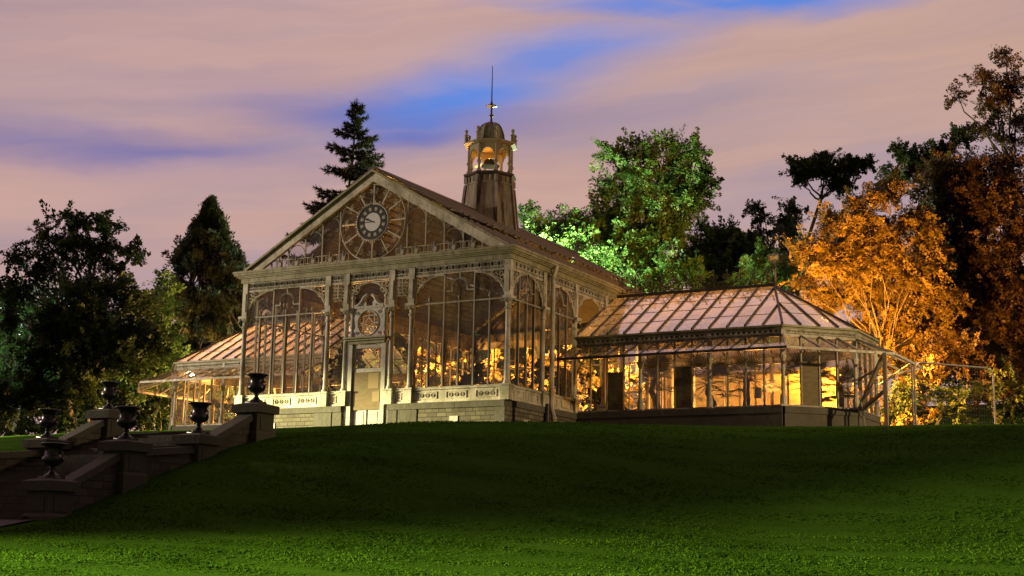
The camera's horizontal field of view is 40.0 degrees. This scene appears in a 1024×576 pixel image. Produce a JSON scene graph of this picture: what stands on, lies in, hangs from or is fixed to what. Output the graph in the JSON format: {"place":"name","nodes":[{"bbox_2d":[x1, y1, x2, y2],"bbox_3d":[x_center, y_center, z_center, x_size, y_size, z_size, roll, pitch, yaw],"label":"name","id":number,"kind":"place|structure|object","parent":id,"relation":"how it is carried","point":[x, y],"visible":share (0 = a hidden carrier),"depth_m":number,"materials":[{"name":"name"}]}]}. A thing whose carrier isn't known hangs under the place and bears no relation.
{"place":"outdoors","nodes":[
{"label":"outdoors","id":0,"kind":"place"},
{"bbox_2d":[0,519,34,525],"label":"path","id":1,"kind":"structure","parent":0,"point":[3,522],"depth_m":28.59,"materials":[{"name":"grey stone"}]},
{"bbox_2d":[289,380,319,392],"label":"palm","id":2,"kind":"object","parent":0,"point":[315,386],"visible":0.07,"depth_m":52.53,"materials":[{"name":"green plant"}]},
{"bbox_2d":[0,404,1023,575],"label":"lawn","id":3,"kind":"structure","parent":0,"point":[463,506],"depth_m":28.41,"materials":[{"name":"green plant"}]},
{"bbox_2d":[0,275,59,435],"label":"tree","id":4,"kind":"object","parent":3,"relation":"on","point":[3,346],"visible":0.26,"depth_m":71.65,"materials":[{"name":"green plant"}]},
{"bbox_2d":[0,303,59,428],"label":"background tree","id":5,"kind":"object","parent":3,"relation":"on","point":[10,364],"visible":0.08,"depth_m":83.47,"materials":[{"name":"green plant"}]},
{"bbox_2d":[0,411,66,435],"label":"bush","id":6,"kind":"object","parent":3,"relation":"on","point":[34,427],"visible":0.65,"depth_m":57.03,"materials":[{"name":"green plant"}]},
{"bbox_2d":[0,314,84,435],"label":"background tree","id":7,"kind":"object","parent":3,"relation":"on","point":[9,424],"visible":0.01,"depth_m":86.57,"materials":[{"name":"green plant"}]},
{"bbox_2d":[22,438,70,458],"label":"pier","id":8,"kind":"structure","parent":3,"relation":"on","point":[32,444],"depth_m":35.36,"materials":[{"name":"stone"}]},
{"bbox_2d":[36,408,60,438],"bbox_3d":[-11.786,3.466,35.748,0.570,0.755,0.570,-5,-12,29],"label":"urn","id":9,"kind":"object","parent":8,"relation":"on","point":[48,421],"visible":0.99,"depth_m":35.63,"materials":[{"name":"black paint"}]},
{"bbox_2d":[21,478,80,520],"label":"pier","id":10,"kind":"structure","parent":3,"relation":"on","point":[47,499],"depth_m":28.92,"materials":[{"name":"stone"}]},
{"bbox_2d":[38,442,67,478],"bbox_3d":[-9.574,3.617,29.336,0.570,0.755,0.570,-5,-12,29],"label":"urn","id":11,"kind":"object","parent":10,"relation":"on","point":[52,457],"visible":1,"depth_m":29.21,"materials":[{"name":"black paint"}]},
{"bbox_2d":[0,419,104,470],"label":"balustrade","id":12,"kind":"object","parent":3,"relation":"on","point":[90,431],"visible":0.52,"depth_m":36.19,"materials":[{"name":"stone"}]},
{"bbox_2d":[56,402,92,433],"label":"bush","id":13,"kind":"object","parent":3,"relation":"on","point":[65,420],"visible":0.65,"depth_m":57.63,"materials":[{"name":"green plant"}]},
{"bbox_2d":[0,199,150,429],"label":"broad tree","id":14,"kind":"object","parent":3,"relation":"on","point":[73,242],"visible":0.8,"depth_m":63.77,"materials":[{"name":"green plant"}]},
{"bbox_2d":[36,298,140,433],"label":"background tree","id":15,"kind":"object","parent":3,"relation":"on","point":[57,431],"visible":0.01,"depth_m":89.50,"materials":[{"name":"green plant"}]},
{"bbox_2d":[0,264,179,435],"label":"tree","id":16,"kind":"object","parent":3,"relation":"on","point":[62,332],"visible":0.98,"depth_m":59.49,"materials":[{"name":"green plant"}]},
{"bbox_2d":[85,409,123,438],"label":"pier","id":17,"kind":"structure","parent":3,"relation":"on","point":[111,428],"depth_m":37.21,"materials":[{"name":"stone"}]},
{"bbox_2d":[99,381,121,409],"bbox_3d":[-10.773,2.902,37.678,0.570,0.755,0.570,-5,-12,29],"label":"urn","id":18,"kind":"object","parent":17,"relation":"on","point":[110,392],"visible":1,"depth_m":37.56,"materials":[{"name":"black paint"}]},
{"bbox_2d":[97,439,152,493],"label":"pier","id":19,"kind":"structure","parent":3,"relation":"on","point":[130,474],"depth_m":30.83,"materials":[{"name":"stone"}]},
{"bbox_2d":[113,406,140,439],"bbox_3d":[-8.561,3.023,31.272,0.570,0.755,0.570,-5,-12,29],"label":"urn","id":20,"kind":"object","parent":19,"relation":"on","point":[126,421],"visible":1,"depth_m":31.15,"materials":[{"name":"black paint"}]},
{"bbox_2d":[49,276,217,427],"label":"background tree","id":21,"kind":"object","parent":3,"relation":"on","point":[129,389],"depth_m":83.69,"materials":[{"name":"green plant"}]},
{"bbox_2d":[112,387,159,430],"bbox_3d":[-15.323,5.527,57.916,1.603,2.807,2.192,-11,-16,49],"label":"bush","id":22,"kind":"object","parent":3,"relation":"on","point":[141,417],"visible":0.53,"depth_m":57.81,"materials":[{"name":"green plant"}]},
{"bbox_2d":[0,430,275,519],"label":"stone steps","id":23,"kind":"structure","parent":3,"relation":"on","point":[13,495],"depth_m":33.66,"materials":[{"name":"grey stone"}]},
{"bbox_2d":[105,266,194,430],"bbox_3d":[-16.149,3.365,61.983,4.467,8.560,3.264,-5,-12,29],"label":"tree","id":24,"kind":"object","parent":3,"relation":"on","point":[168,295],"visible":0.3,"depth_m":61.89,"materials":[{"name":"green plant"}]},
{"bbox_2d":[65,414,253,510],"bbox_3d":[-8.013,4.358,32.066,0.480,3.552,5.850,-5,-12,29],"label":"balustrade","id":25,"kind":"object","parent":3,"relation":"on","point":[96,478],"visible":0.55,"depth_m":31.54,"materials":[{"name":"stone"}]},
{"bbox_2d":[142,373,185,430],"bbox_3d":[-14.316,5.218,58.177,1.486,3.536,1.723,-5,-12,29],"label":"bush","id":26,"kind":"object","parent":3,"relation":"on","point":[166,401],"visible":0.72,"depth_m":58.03,"materials":[{"name":"green plant"}]},
{"bbox_2d":[119,310,214,430],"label":"background tree","id":27,"kind":"object","parent":3,"relation":"on","point":[147,414],"visible":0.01,"depth_m":85.67,"materials":[{"name":"green plant"}]},
{"bbox_2d":[154,382,188,430],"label":"border shrub","id":28,"kind":"object","parent":3,"relation":"on","point":[164,423],"visible":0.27,"depth_m":65.45,"materials":[{"name":"green plant"}]},
{"bbox_2d":[172,433,223,461],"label":"pier","id":29,"kind":"structure","parent":3,"relation":"on","point":[206,445],"depth_m":32.94,"materials":[{"name":"stone"}]},
{"bbox_2d":[187,402,211,433],"bbox_3d":[-7.415,3.100,33.348,0.570,0.755,0.570,-5,-12,29],"label":"urn","id":30,"kind":"object","parent":29,"relation":"on","point":[199,415],"visible":1,"depth_m":33.22,"materials":[{"name":"black paint"}]},
{"bbox_2d":[176,382,226,424],"bbox_3d":[-14.265,5.501,64.220,2.878,4.999,2.913,-5,-12,29],"label":"border shrub","id":31,"kind":"object","parent":3,"relation":"on","point":[196,398],"visible":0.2,"depth_m":63.90,"materials":[{"name":"green plant"}]},
{"bbox_2d":[152,194,259,423],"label":"cypress","id":32,"kind":"object","parent":3,"relation":"on","point":[207,252],"visible":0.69,"depth_m":65.84,"materials":[{"name":"green plant"}]},
{"bbox_2d":[200,387,250,423],"bbox_3d":[-12.391,6.483,62.860,3.244,5.243,2.157,5,-11,-18],"label":"border shrub","id":33,"kind":"object","parent":3,"relation":"on","point":[229,415],"visible":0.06,"depth_m":62.72,"materials":[{"name":"green plant"}]},
{"bbox_2d":[231,402,279,441],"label":"pier","id":34,"kind":"structure","parent":3,"relation":"on","point":[262,425],"depth_m":34.85,"materials":[{"name":"stone"}]},
{"bbox_2d":[245,373,268,403],"bbox_3d":[-6.402,2.537,35.278,0.570,0.755,0.570,-5,-12,29],"label":"urn","id":35,"kind":"object","parent":34,"relation":"on","point":[256,386],"visible":0.99,"depth_m":35.15,"materials":[{"name":"black paint"}]},
{"bbox_2d":[229,298,303,417],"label":"background tree","id":36,"kind":"object","parent":3,"relation":"on","point":[261,301],"visible":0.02,"depth_m":84.06,"materials":[{"name":"green plant"}]},
{"bbox_2d":[233,97,419,400],"bbox_3d":[-7.284,-0.656,64.889,10.343,16.798,9.875,-5,-12,29],"label":"spruce","id":37,"kind":"object","parent":3,"relation":"on","point":[363,163],"visible":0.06,"depth_m":64.98,"materials":[{"name":"green plant"}]},
{"bbox_2d":[406,347,453,386],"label":"garden shrub","id":38,"kind":"object","parent":3,"relation":"on","point":[430,369],"visible":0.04,"depth_m":66.43,"materials":[{"name":"green plant"}]},
{"bbox_2d":[394,276,519,388],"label":"background tree","id":39,"kind":"object","parent":3,"relation":"on","point":[400,341],"visible":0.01,"depth_m":83.04,"materials":[{"name":"green plant"}]},
{"bbox_2d":[452,353,497,379],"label":"garden shrub","id":40,"kind":"object","parent":3,"relation":"on","point":[491,358],"depth_m":66.95,"materials":[{"name":"green plant"}]},
{"bbox_2d":[486,348,535,384],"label":"garden shrub","id":41,"kind":"object","parent":3,"relation":"on","point":[499,373],"visible":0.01,"depth_m":64.53,"materials":[{"name":"green plant"}]},
{"bbox_2d":[452,293,581,405],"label":"background tree","id":42,"kind":"object","parent":3,"relation":"on","point":[502,374],"visible":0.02,"depth_m":86.04,"materials":[{"name":"green plant"}]},
{"bbox_2d":[137,66,923,429],"bbox_3d":[-0.866,-1.165,51.131,30.052,14.540,15.320,-5,-12,29],"label":"conservatory","id":43,"kind":"object","parent":3,"relation":"on","point":[391,252],"visible":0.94,"depth_m":44.54,"materials":[{"name":"beige paint"}]},
{"bbox_2d":[171,381,174,418],"bbox_3d":[-13.117,4.407,54.616,0.085,2.155,2.407,4,-11,-15],"label":"window","id":44,"kind":"structure","parent":43,"relation":"in","point":[174,381],"depth_m":54.73,"materials":[{"name":"clear glass"}]},
{"bbox_2d":[181,380,214,424],"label":"window","id":45,"kind":"structure","parent":43,"relation":"in","point":[184,384],"depth_m":56.80,"materials":[{"name":"clear glass"}]},
{"bbox_2d":[207,390,236,421],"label":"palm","id":46,"kind":"object","parent":43,"relation":"on","point":[228,406],"visible":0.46,"depth_m":55.65,"materials":[{"name":"green plant"}]},
{"bbox_2d":[176,364,300,425],"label":"window","id":47,"kind":"structure","parent":43,"relation":"in","point":[211,386],"depth_m":52.55,"materials":[{"name":"clear glass"}]},
{"bbox_2d":[216,384,268,421],"bbox_3d":[-11.123,5.109,58.140,2.407,2.155,0.085,4,-11,-15],"label":"window","id":48,"kind":"structure","parent":43,"relation":"in","point":[216,384],"depth_m":58.12,"materials":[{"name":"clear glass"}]},
{"bbox_2d":[249,298,283,394],"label":"window","id":49,"kind":"structure","parent":43,"relation":"in","point":[257,305],"depth_m":47.50,"materials":[{"name":"clear glass"}]},
{"bbox_2d":[245,288,321,395],"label":"window","id":50,"kind":"structure","parent":43,"relation":"in","point":[299,314],"depth_m":45.67,"materials":[{"name":"clear glass"}]},
{"bbox_2d":[292,305,321,392],"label":"window","id":51,"kind":"structure","parent":43,"relation":"in","point":[296,329],"depth_m":49.31,"materials":[{"name":"clear glass"}]},
{"bbox_2d":[328,284,344,392],"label":"window","id":52,"kind":"structure","parent":43,"relation":"in","point":[337,329],"depth_m":44.68,"materials":[{"name":"clear glass"}]},
{"bbox_2d":[274,380,406,387],"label":"window","id":53,"kind":"structure","parent":43,"relation":"in","point":[406,380],"depth_m":57.80,"materials":[{"name":"clear glass"}]},
{"bbox_2d":[320,342,372,390],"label":"indoor tree","id":54,"kind":"object","parent":43,"relation":"on","point":[363,365],"visible":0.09,"depth_m":47.33,"materials":[{"name":"green plant"}]},
{"bbox_2d":[350,343,381,424],"bbox_3d":[-4.519,3.060,43.834,1.120,2.640,0.098,-5,-12,29],"label":"door","id":55,"kind":"structure","parent":43,"relation":"in","point":[365,398],"depth_m":43.78,"materials":[{"name":"white paint"}]},
{"bbox_2d":[271,183,483,266],"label":"gable window","id":56,"kind":"structure","parent":43,"relation":"in","point":[335,228],"depth_m":44.52,"materials":[{"name":"clear glass"}]},
{"bbox_2d":[393,279,408,389],"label":"window","id":57,"kind":"structure","parent":43,"relation":"in","point":[400,317],"depth_m":43.58,"materials":[{"name":"clear glass"}]},
{"bbox_2d":[420,338,441,386],"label":"window","id":58,"kind":"structure","parent":43,"relation":"in","point":[423,338],"depth_m":56.36,"materials":[{"name":"clear glass"}]},
{"bbox_2d":[450,345,464,377],"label":"window","id":59,"kind":"structure","parent":43,"relation":"in","point":[451,345],"depth_m":58.00,"materials":[{"name":"clear glass"}]},
{"bbox_2d":[413,270,505,388],"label":"window","id":60,"kind":"structure","parent":43,"relation":"in","point":[487,331],"depth_m":42.51,"materials":[{"name":"clear glass"}]},
{"bbox_2d":[451,361,492,384],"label":"indoor tree","id":61,"kind":"object","parent":43,"relation":"on","point":[477,378],"visible":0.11,"depth_m":47.13,"materials":[{"name":"green plant"}]},
{"bbox_2d":[483,348,534,377],"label":"window","id":62,"kind":"structure","parent":43,"relation":"in","point":[504,348],"depth_m":58.67,"materials":[{"name":"clear glass"}]},
{"bbox_2d":[497,372,535,383],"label":"palm","id":63,"kind":"object","parent":43,"relation":"on","point":[513,381],"visible":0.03,"depth_m":43.67,"materials":[{"name":"green plant"}]},
{"bbox_2d":[510,272,540,390],"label":"window","id":64,"kind":"structure","parent":43,"relation":"in","point":[531,306],"depth_m":42.63,"materials":[{"name":"clear glass"}]},
{"bbox_2d":[545,283,572,398],"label":"window","id":65,"kind":"structure","parent":43,"relation":"in","point":[563,343],"depth_m":44.70,"materials":[{"name":"clear glass"}]},
{"bbox_2d":[534,358,593,410],"bbox_3d":[1.563,3.870,49.034,2.096,3.051,2.429,-5,-12,29],"label":"indoor tree","id":66,"kind":"object","parent":43,"relation":"on","point":[582,379],"visible":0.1,"depth_m":49.47,"materials":[{"name":"green plant"}]},
{"bbox_2d":[576,348,609,410],"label":"window","id":67,"kind":"structure","parent":43,"relation":"in","point":[600,364],"depth_m":56.49,"materials":[{"name":"clear glass"}]},
{"bbox_2d":[625,357,636,409],"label":"window","id":68,"kind":"structure","parent":43,"relation":"in","point":[629,359],"depth_m":55.55,"materials":[{"name":"clear glass"}]},
{"bbox_2d":[625,349,673,408],"bbox_3d":[4.725,3.459,46.121,2.138,2.970,2.372,-5,-12,29],"label":"palm","id":69,"kind":"object","parent":43,"relation":"on","point":[649,366],"visible":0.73,"depth_m":45.85,"materials":[{"name":"green plant"}]},
{"bbox_2d":[650,370,669,408],"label":"window","id":70,"kind":"structure","parent":43,"relation":"in","point":[666,403],"depth_m":51.77,"materials":[{"name":"clear glass"}]},
{"bbox_2d":[578,336,778,412],"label":"window","id":71,"kind":"structure","parent":43,"relation":"in","point":[683,376],"depth_m":43.61,"materials":[{"name":"clear glass"}]},
{"bbox_2d":[682,353,741,406],"bbox_3d":[6.495,3.395,45.585,2.398,2.966,2.337,-5,-12,29],"label":"palm","id":72,"kind":"object","parent":43,"relation":"on","point":[700,362],"visible":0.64,"depth_m":45.51,"materials":[{"name":"green plant"}]},
{"bbox_2d":[711,352,778,405],"bbox_3d":[7.368,3.253,44.347,2.512,2.808,2.256,-5,-12,29],"label":"palm","id":73,"kind":"object","parent":43,"relation":"on","point":[752,365],"visible":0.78,"depth_m":44.38,"materials":[{"name":"green plant"}]},
{"bbox_2d":[661,359,834,408],"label":"window","id":74,"kind":"structure","parent":43,"relation":"in","point":[828,359],"depth_m":48.62,"materials":[{"name":"beige wood"}]},
{"bbox_2d":[754,388,760,398],"bbox_3d":[7.380,3.154,42.222,0.220,0.320,0.015,-5,-12,29],"label":"notice","id":75,"kind":"object","parent":43,"relation":"attached to","point":[757,392],"visible":1,"depth_m":42.23,"materials":[{"name":"white paint"}]},
{"bbox_2d":[769,349,838,394],"bbox_3d":[9.135,3.208,43.776,2.344,2.730,2.357,-5,-12,29],"label":"palm","id":76,"kind":"object","parent":43,"relation":"on","point":[796,361],"visible":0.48,"depth_m":43.70,"materials":[{"name":"yellow plant"}]},
{"bbox_2d":[785,336,852,408],"bbox_3d":[9.245,2.538,42.336,2.407,2.155,0.085,4,-11,-15],"label":"window","id":77,"kind":"structure","parent":43,"relation":"in","point":[810,379],"depth_m":42.21,"materials":[{"name":"beige wood"}]},
{"bbox_2d":[820,361,863,406],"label":"palm","id":78,"kind":"object","parent":43,"relation":"on","point":[846,372],"visible":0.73,"depth_m":44.56,"materials":[{"name":"green plant"}]},
{"bbox_2d":[838,353,867,407],"bbox_3d":[11.239,3.239,45.860,0.085,2.155,2.407,4,-11,-15],"label":"window","id":79,"kind":"structure","parent":43,"relation":"in","point":[846,358],"depth_m":46.40,"materials":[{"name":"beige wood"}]},
{"bbox_2d":[857,342,876,415],"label":"window","id":80,"kind":"structure","parent":43,"relation":"in","point":[859,345],"depth_m":43.72,"materials":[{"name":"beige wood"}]},
{"bbox_2d":[518,198,553,353],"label":"pale tree","id":81,"kind":"object","parent":3,"relation":"on","point":[529,210],"visible":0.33,"depth_m":79.22,"materials":[{"name":"green plant"}]},
{"bbox_2d":[527,330,584,406],"bbox_3d":[1.903,5.057,64.086,3.336,6.931,3.453,-5,-12,29],"label":"garden shrub","id":82,"kind":"object","parent":3,"relation":"on","point":[547,363],"visible":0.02,"depth_m":63.96,"materials":[{"name":"yellow plant"}]},
{"bbox_2d":[501,327,632,407],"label":"background tree","id":83,"kind":"object","parent":3,"relation":"on","point":[596,361],"visible":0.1,"depth_m":89.02,"materials":[{"name":"yellow plant"}]},
{"bbox_2d":[577,349,627,410],"bbox_3d":[3.677,4.725,62.627,3.118,6.607,3.798,-5,-12,29],"label":"garden shrub","id":84,"kind":"object","parent":3,"relation":"on","point":[594,378],"visible":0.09,"depth_m":62.66,"materials":[{"name":"yellow plant"}]},
{"bbox_2d":[524,124,724,408],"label":"green tree","id":85,"kind":"object","parent":3,"relation":"on","point":[629,244],"visible":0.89,"depth_m":73.13,"materials":[{"name":"green plant"}]},
{"bbox_2d":[610,350,668,409],"bbox_3d":[5.612,5.425,61.324,3.522,5.884,2.980,-1,-11,12],"label":"garden shrub","id":86,"kind":"object","parent":3,"relation":"on","point":[635,387],"visible":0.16,"depth_m":61.42,"materials":[{"name":"yellow plant"}]},
{"bbox_2d":[670,212,816,371],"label":"dark tree","id":87,"kind":"object","parent":3,"relation":"on","point":[722,249],"visible":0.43,"depth_m":83.08,"materials":[{"name":"green plant"}]},
{"bbox_2d":[724,236,792,370],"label":"olive tree","id":88,"kind":"object","parent":3,"relation":"on","point":[752,261],"visible":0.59,"depth_m":70.78,"materials":[{"name":"green plant"}]},
{"bbox_2d":[695,367,840,406],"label":"garden wall","id":89,"kind":"structure","parent":3,"relation":"on","point":[794,396],"depth_m":56.92,"materials":[{"name":"stone"}]},
{"bbox_2d":[741,196,808,369],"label":"slim tree","id":90,"kind":"object","parent":3,"relation":"on","point":[754,207],"visible":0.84,"depth_m":87.83,"materials":[{"name":"green plant"}]},
{"bbox_2d":[778,147,879,366],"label":"umbrella tree","id":91,"kind":"object","parent":3,"relation":"on","point":[821,166],"visible":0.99,"depth_m":91.76,"materials":[{"name":"green plant"}]},
{"bbox_2d":[775,163,975,425],"bbox_3d":[15.429,1.381,60.438,8.931,13.036,6.139,6,-12,-22],"label":"beech tree","id":92,"kind":"object","parent":3,"relation":"on","point":[861,254],"visible":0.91,"depth_m":59.65,"materials":[{"name":"orange plant"}]},
{"bbox_2d":[857,352,894,425],"bbox_3d":[10.700,3.139,41.634,1.232,2.320,1.143,-5,-12,29],"label":"timber prop","id":93,"kind":"object","parent":3,"relation":"on","point":[883,362],"visible":0.9,"depth_m":41.41,"materials":[{"name":"brown wood"}]},
{"bbox_2d":[878,363,914,425],"bbox_3d":[11.899,3.699,43.773,0.504,2.056,6.364,0,-11,5],"label":"fence panel","id":94,"kind":"object","parent":3,"relation":"on","point":[911,372],"visible":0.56,"depth_m":42.16,"materials":[{"name":"metal"}]},
{"bbox_2d":[849,354,950,425],"bbox_3d":[15.490,4.867,55.805,4.105,4.274,4.328,-5,-12,29],"label":"garden shrub","id":95,"kind":"object","parent":3,"relation":"on","point":[939,374],"visible":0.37,"depth_m":55.04,"materials":[{"name":"green plant"}]},
{"bbox_2d":[874,121,981,408],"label":"dark pine","id":96,"kind":"object","parent":3,"relation":"on","point":[910,157],"visible":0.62,"depth_m":71.72,"materials":[{"name":"green plant"}]},
{"bbox_2d":[857,290,1022,424],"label":"background tree","id":97,"kind":"object","parent":3,"relation":"on","point":[959,381],"visible":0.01,"depth_m":82.49,"materials":[{"name":"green plant"}]},
{"bbox_2d":[880,354,1023,424],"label":"dark hedge","id":98,"kind":"object","parent":3,"relation":"on","point":[1015,407],"visible":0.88,"depth_m":54.85,"materials":[{"name":"green plant"}]},
{"bbox_2d":[913,362,995,424],"bbox_3d":[13.036,3.269,41.369,3.506,2.056,0.596,5,-11,-21],"label":"fence panel","id":99,"kind":"object","parent":3,"relation":"on","point":[915,390],"visible":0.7,"depth_m":41.40,"materials":[{"name":"metal"}]},
{"bbox_2d":[903,136,1023,423],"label":"copper tree","id":100,"kind":"object","parent":3,"relation":"on","point":[971,207],"visible":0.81,"depth_m":61.36,"materials":[{"name":"orange plant"}]},
{"bbox_2d":[917,328,1023,423],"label":"front beech","id":101,"kind":"object","parent":3,"relation":"on","point":[946,351],"visible":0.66,"depth_m":56.85,"materials":[{"name":"orange plant"}]},
{"bbox_2d":[947,328,1006,418],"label":"background tree","id":102,"kind":"object","parent":3,"relation":"on","point":[950,377],"depth_m":87.47,"materials":[{"name":"orange plant"}]},
{"bbox_2d":[943,44,1023,354],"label":"tall tree","id":103,"kind":"object","parent":3,"relation":"on","point":[1007,93],"visible":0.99,"depth_m":64.84,"materials":[{"name":"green plant"}]},
{"bbox_2d":[952,269,1021,402],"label":"background tree","id":104,"kind":"object","parent":3,"relation":"on","point":[955,379],"visible":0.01,"depth_m":85.53,"materials":[{"name":"orange plant"}]},
{"bbox_2d":[0,0,1023,435],"label":"sky","id":105,"kind":"structure","parent":0,"point":[145,111],"materials":[{"name":"purple"}]},
{"bbox_2d":[581,384,627,410],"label":"indoor tree","id":106,"kind":"object","parent":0,"point":[596,398],"visible":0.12,"depth_m":49.58,"materials":[{"name":"green plant"}]},
{"bbox_2d":[767,252,782,369],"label":"lamp post","id":107,"kind":"object","parent":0,"point":[776,257],"visible":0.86,"depth_m":65.83,"materials":[{"name":"metal"}]}
]}

